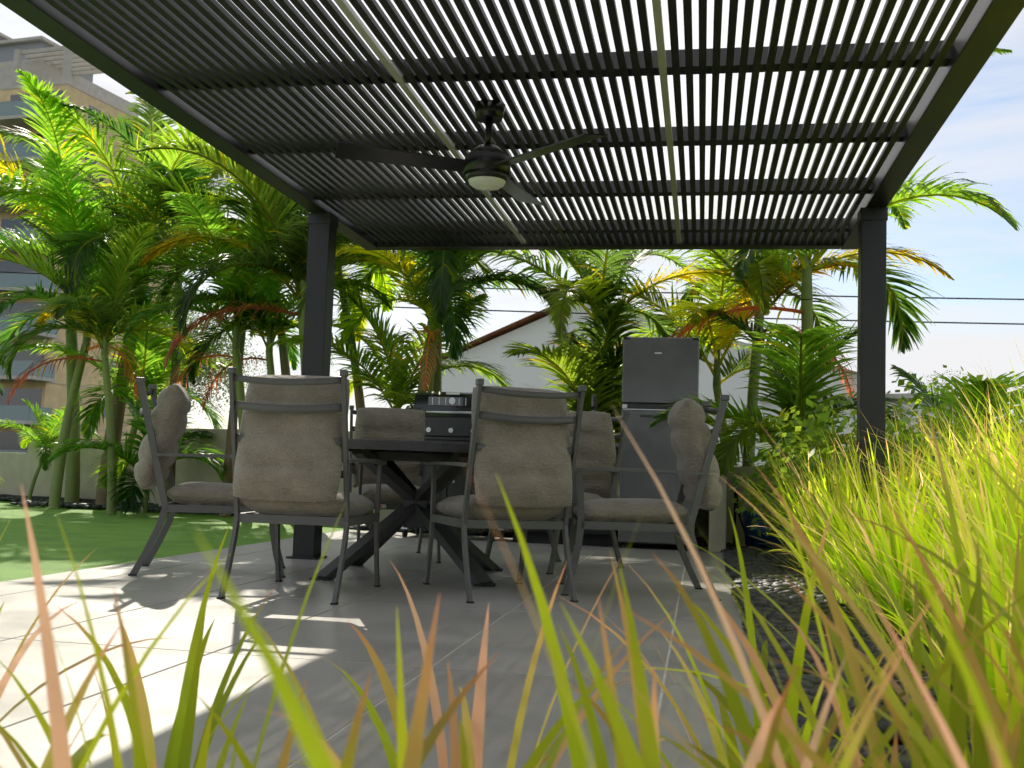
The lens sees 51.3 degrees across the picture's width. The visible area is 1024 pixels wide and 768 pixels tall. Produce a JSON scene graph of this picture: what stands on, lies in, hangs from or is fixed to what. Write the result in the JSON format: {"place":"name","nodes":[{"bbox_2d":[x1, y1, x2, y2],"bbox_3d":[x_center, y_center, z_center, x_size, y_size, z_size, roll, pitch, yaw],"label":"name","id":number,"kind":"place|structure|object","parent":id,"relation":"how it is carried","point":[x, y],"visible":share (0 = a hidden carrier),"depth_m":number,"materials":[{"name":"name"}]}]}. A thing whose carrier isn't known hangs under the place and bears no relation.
{"place":"outdoors","nodes":[
{"label":"outdoors","id":0,"kind":"place"},
{"bbox_2d":[0,501,355,581],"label":"lawn","id":1,"kind":"structure","parent":0,"point":[104,538],"depth_m":8.56,"materials":[{"name":"green plant"}]},
{"bbox_2d":[0,399,101,499],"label":"palm","id":2,"kind":"object","parent":1,"relation":"on","point":[48,424],"visible":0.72,"depth_m":13.40,"materials":[{"name":"green plant"}]},
{"bbox_2d":[0,151,194,507],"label":"palm","id":3,"kind":"object","parent":1,"relation":"on","point":[57,165],"visible":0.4,"depth_m":12.19,"materials":[{"name":"green plant"}]},
{"bbox_2d":[0,216,242,513],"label":"palm","id":4,"kind":"object","parent":1,"relation":"on","point":[101,316],"visible":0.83,"depth_m":11.38,"materials":[{"name":"green plant"}]},
{"bbox_2d":[47,385,232,514],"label":"palm","id":5,"kind":"object","parent":1,"relation":"on","point":[130,503],"visible":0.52,"depth_m":11.54,"materials":[{"name":"green plant"}]},
{"bbox_2d":[60,103,233,502],"bbox_3d":[-3.966,-0.924,12.727,2.801,4.849,2.721,3,-5,-10],"label":"slim palm","id":6,"kind":"object","parent":1,"relation":"on","point":[189,173],"visible":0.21,"depth_m":12.32,"materials":[{"name":"green plant"}]},
{"bbox_2d":[125,90,298,374],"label":"slim palm","id":7,"kind":"object","parent":1,"relation":"on","point":[283,349],"visible":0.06,"depth_m":11.50,"materials":[{"name":"green plant"}]},
{"bbox_2d":[110,164,353,515],"bbox_3d":[-2.667,-0.572,11.840,2.927,4.097,2.427,1,-5,13],"label":"slim palm","id":8,"kind":"object","parent":1,"relation":"on","point":[178,188],"visible":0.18,"depth_m":11.67,"materials":[{"name":"green plant"}]},
{"bbox_2d":[121,191,400,432],"bbox_3d":[-2.684,-0.283,11.381,3.056,3.446,2.916,5,-6,-35],"label":"palm","id":9,"kind":"object","parent":1,"relation":"on","point":[262,280],"visible":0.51,"depth_m":10.85,"materials":[{"name":"green plant"}]},
{"bbox_2d":[128,203,393,409],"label":"palm","id":10,"kind":"object","parent":1,"relation":"on","point":[269,329],"visible":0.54,"depth_m":11.14,"materials":[{"name":"green plant"}]},
{"bbox_2d":[227,199,403,522],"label":"slim palm","id":11,"kind":"object","parent":1,"relation":"on","point":[359,399],"visible":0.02,"depth_m":11.34,"materials":[{"name":"green plant"}]},
{"bbox_2d":[135,131,500,374],"bbox_3d":[-2.040,-0.611,10.511,2.783,4.005,3.972,-3,-7,49],"label":"palm","id":12,"kind":"object","parent":1,"relation":"on","point":[294,249],"visible":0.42,"depth_m":10.08,"materials":[{"name":"green plant"}]},
{"bbox_2d":[0,3,1023,430],"label":"sky","id":13,"kind":"structure","parent":0,"point":[982,138],"materials":[{"name":"white"}]},
{"bbox_2d":[1007,386,1023,427],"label":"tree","id":14,"kind":"object","parent":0,"point":[1017,404],"visible":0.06,"depth_m":75.53,"materials":[{"name":"green plant"}]},
{"label":"ground","id":15,"kind":"structure","parent":0,"visible":0},
{"bbox_2d":[0,32,182,452],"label":"apartment block","id":16,"kind":"structure","parent":15,"relation":"on","point":[68,72],"depth_m":76.14,"materials":[{"name":"stone"}]},
{"bbox_2d":[94,283,266,419],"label":"tree","id":17,"kind":"object","parent":15,"relation":"on","point":[217,346],"visible":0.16,"depth_m":53.83,"materials":[{"name":"green plant"}]},
{"bbox_2d":[0,500,946,744],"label":"soil bed","id":18,"kind":"object","parent":15,"relation":"on","point":[891,742],"depth_m":4.45,"materials":[{"name":"brown soil"}]},
{"bbox_2d":[0,497,707,545],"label":"pebbles","id":19,"kind":"object","parent":18,"relation":"on","point":[701,541],"visible":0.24,"depth_m":12.35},
{"bbox_2d":[0,494,157,505],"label":"curb","id":20,"kind":"structure","parent":19,"relation":"on","point":[47,497],"depth_m":13.58,"materials":[{"name":"grey concrete"}]},
{"bbox_2d":[0,294,244,504],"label":"palm","id":21,"kind":"object","parent":19,"relation":"on","point":[154,372],"visible":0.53,"depth_m":12.50,"materials":[{"name":"green plant"}]},
{"bbox_2d":[0,69,249,501],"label":"palm","id":22,"kind":"object","parent":19,"relation":"on","point":[72,478],"visible":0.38,"depth_m":12.53,"materials":[{"name":"green plant"}]},
{"bbox_2d":[0,91,257,504],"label":"palm","id":23,"kind":"object","parent":19,"relation":"on","point":[163,156],"visible":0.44,"depth_m":12.34,"materials":[{"name":"green plant"}]},
{"bbox_2d":[268,291,511,524],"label":"palm","id":24,"kind":"object","parent":19,"relation":"on","point":[398,369],"visible":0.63,"depth_m":10.39,"materials":[{"name":"green plant"}]},
{"bbox_2d":[229,230,603,391],"bbox_3d":[-0.627,-0.761,10.293,3.464,4.367,3.044,5,-6,-36],"label":"palm","id":25,"kind":"object","parent":19,"relation":"on","point":[347,260],"visible":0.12,"depth_m":10.27,"materials":[{"name":"green plant"}]},
{"bbox_2d":[335,244,559,391],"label":"palm","id":26,"kind":"object","parent":19,"relation":"on","point":[453,336],"visible":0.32,"depth_m":10.00,"materials":[{"name":"green plant"}]},
{"bbox_2d":[405,250,749,410],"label":"palm","id":27,"kind":"object","parent":19,"relation":"on","point":[591,292],"visible":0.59,"depth_m":9.99,"materials":[{"name":"green plant"}]},
{"bbox_2d":[500,332,715,442],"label":"palm","id":28,"kind":"object","parent":19,"relation":"on","point":[612,361],"visible":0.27,"depth_m":9.80,"materials":[{"name":"green plant"}]},
{"bbox_2d":[520,298,721,442],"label":"palm","id":29,"kind":"object","parent":19,"relation":"on","point":[612,320],"visible":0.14,"depth_m":9.81,"materials":[{"name":"green plant"}]},
{"bbox_2d":[0,530,753,767],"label":"patio tiles","id":30,"kind":"object","parent":18,"relation":"on","point":[152,593],"visible":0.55,"depth_m":3.77,"materials":[{"name":"tile"}]},
{"bbox_2d":[128,377,285,577],"bbox_3d":[-1.666,0.525,5.954,0.839,1.048,0.572,3,-5,-12],"label":"chair","id":31,"kind":"object","parent":30,"relation":"on","point":[166,420],"visible":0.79,"depth_m":5.70,"materials":[{"name":"grey fabric"}]},
{"bbox_2d":[216,367,386,604],"bbox_3d":[-0.982,0.485,5.154,0.572,1.048,0.838,1,-5,7],"label":"chair","id":32,"kind":"object","parent":30,"relation":"on","point":[290,448],"visible":1,"depth_m":4.82,"materials":[{"name":"grey fabric"}]},
{"bbox_2d":[347,405,441,562],"bbox_3d":[-0.815,0.664,7.302,0.572,1.048,0.839,3,-5,-15],"label":"chair","id":33,"kind":"object","parent":30,"relation":"on","point":[388,423],"visible":0.57,"depth_m":7.50,"materials":[{"name":"grey fabric"}]},
{"bbox_2d":[309,439,502,586],"bbox_3d":[-0.554,0.732,6.171,1.560,0.771,1.560,2,-5,2],"label":"dining table","id":34,"kind":"object","parent":30,"relation":"on","point":[412,510],"visible":0.61,"depth_m":5.95,"materials":[{"name":"metal"}]},
{"bbox_2d":[402,391,504,540],"bbox_3d":[-0.498,0.723,9.545,1.170,1.294,0.622,1,-5,10],"label":"barbecue grill","id":35,"kind":"object","parent":30,"relation":"on","point":[448,416],"visible":0.34,"depth_m":9.34,"materials":[{"name":"black metal"}]},
{"bbox_2d":[423,378,586,602],"bbox_3d":[-0.054,0.538,5.411,0.572,1.048,0.839,4,-5,-20],"label":"chair","id":36,"kind":"object","parent":30,"relation":"on","point":[523,450],"visible":0.96,"depth_m":5.10,"materials":[{"name":"grey fabric"}]},
{"bbox_2d":[0,0,1023,559],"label":"pergola","id":37,"kind":"object","parent":30,"relation":"on","point":[230,84],"visible":0.85,"depth_m":5.02,"materials":[{"name":"black metal"}]},
{"bbox_2d":[335,99,607,245],"bbox_3d":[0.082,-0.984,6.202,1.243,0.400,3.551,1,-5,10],"label":"ceiling fan","id":38,"kind":"object","parent":37,"relation":"attached to","point":[486,166],"visible":1,"depth_m":4.84,"materials":[{"name":"black metal"}]},
{"bbox_2d":[212,0,965,220],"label":"pergola roof sheet","id":39,"kind":"object","parent":37,"relation":"on","point":[710,16],"depth_m":4.96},
{"bbox_2d":[485,411,630,574],"bbox_3d":[0.301,0.675,6.958,0.572,1.048,0.839,-2,-6,40],"label":"chair","id":40,"kind":"object","parent":30,"relation":"on","point":[598,437],"visible":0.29,"depth_m":7.03,"materials":[{"name":"grey fabric"}]},
{"bbox_2d":[508,394,619,546],"bbox_3d":[0.490,0.734,9.390,0.940,1.319,0.640,1,-5,10],"label":"sink counter","id":41,"kind":"object","parent":30,"relation":"on","point":[593,537],"visible":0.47,"depth_m":9.09,"materials":[{"name":"grey concrete"}]},
{"bbox_2d":[557,395,729,600],"bbox_3d":[0.683,0.585,5.670,0.838,1.048,0.572,2,-5,0],"label":"chair","id":42,"kind":"object","parent":30,"relation":"on","point":[693,438],"visible":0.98,"depth_m":5.44,"materials":[{"name":"grey fabric"}]},
{"bbox_2d":[618,337,699,549],"bbox_3d":[1.283,0.519,9.253,0.640,1.780,0.650,1,-5,10],"label":"fridge","id":43,"kind":"object","parent":30,"relation":"on","point":[657,372],"visible":0.66,"depth_m":8.96,"materials":[{"name":"metal"}]},
{"bbox_2d":[0,428,838,538],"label":"garden wall","id":44,"kind":"structure","parent":18,"relation":"on","point":[17,470],"depth_m":13.43,"materials":[{"name":"paint"}]},
{"bbox_2d":[290,204,583,391],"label":"palm","id":45,"kind":"object","parent":18,"relation":"on","point":[441,287],"visible":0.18,"depth_m":9.34,"materials":[{"name":"green plant"}]},
{"bbox_2d":[0,408,1023,767],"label":"grass","id":46,"kind":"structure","parent":18,"relation":"on","point":[978,712],"depth_m":1.16,"materials":[{"name":"green plant"}]},
{"bbox_2d":[542,249,857,436],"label":"palm","id":47,"kind":"object","parent":18,"relation":"on","point":[712,338],"visible":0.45,"depth_m":10.14,"materials":[{"name":"green plant"}]},
{"bbox_2d":[706,419,786,518],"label":"palm","id":48,"kind":"object","parent":18,"relation":"on","point":[726,429],"visible":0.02,"depth_m":9.82,"materials":[{"name":"green plant"}]},
{"bbox_2d":[708,466,829,552],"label":"wall","id":49,"kind":"structure","parent":18,"relation":"on","point":[720,530],"depth_m":9.47,"materials":[{"name":"paint"}]},
{"bbox_2d":[647,308,911,552],"bbox_3d":[2.335,0.347,8.732,1.910,2.116,2.341,-2,-6,38],"label":"young palm","id":50,"kind":"object","parent":18,"relation":"on","point":[800,389],"visible":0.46,"depth_m":8.48,"materials":[{"name":"green plant"}]},
{"bbox_2d":[663,236,953,466],"bbox_3d":[2.292,-0.454,9.946,2.712,3.903,3.870,-3,-7,47],"label":"palm tree","id":51,"kind":"object","parent":18,"relation":"on","point":[759,287],"visible":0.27,"depth_m":9.89,"materials":[{"name":"green plant"}]},
{"bbox_2d":[670,48,1021,533],"bbox_3d":[2.734,-0.623,9.580,3.565,4.213,3.736,-1,-5,31],"label":"palm tree","id":52,"kind":"object","parent":18,"relation":"on","point":[902,321],"visible":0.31,"depth_m":9.29,"materials":[{"name":"green plant"}]},
{"bbox_2d":[721,542,972,767],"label":"pebbles","id":53,"kind":"object","parent":18,"relation":"on","point":[789,602],"visible":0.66,"depth_m":4.21,"materials":[{"name":"grey gravel"}]},
{"bbox_2d":[733,478,786,548],"bbox_3d":[2.155,1.132,9.229,0.582,0.615,0.150,-2,-6,38],"label":"garden tap","id":54,"kind":"object","parent":53,"relation":"on","point":[736,506],"visible":0.44,"depth_m":9.42,"materials":[{"name":"black metal"}]},
{"bbox_2d":[742,510,788,548],"bbox_3d":[2.172,1.263,9.137,0.400,0.340,0.400,1,-5,10],"label":"blue pot","id":55,"kind":"object","parent":53,"relation":"on","point":[750,540],"visible":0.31,"depth_m":8.99,"materials":[{"name":"blue ceramic"}]},
{"bbox_2d":[728,365,1023,542],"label":"shrubs","id":56,"kind":"object","parent":18,"relation":"on","point":[820,421],"visible":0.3,"depth_m":7.37,"materials":[{"name":"green plant"}]},
{"bbox_2d":[737,339,1023,748],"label":"grass bed","id":57,"kind":"object","parent":18,"relation":"on","point":[998,508],"visible":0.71,"depth_m":4.43,"materials":[{"name":"green plant"}]},
{"bbox_2d":[805,365,1023,485],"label":"palm","id":58,"kind":"object","parent":18,"relation":"on","point":[975,395],"visible":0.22,"depth_m":7.70,"materials":[{"name":"green plant"}]},
{"bbox_2d":[442,298,964,466],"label":"white house","id":59,"kind":"structure","parent":15,"relation":"on","point":[534,329],"depth_m":33.33,"materials":[{"name":"white paint"}]},
{"bbox_2d":[0,271,1023,324],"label":"power lines","id":60,"kind":"object","parent":59,"relation":"attached to","point":[685,292],"visible":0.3,"depth_m":30.82,"materials":[{"name":"black"}]},
{"bbox_2d":[908,369,970,423],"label":"tree","id":61,"kind":"object","parent":15,"relation":"on","point":[942,384],"depth_m":70.92,"materials":[{"name":"green plant"}]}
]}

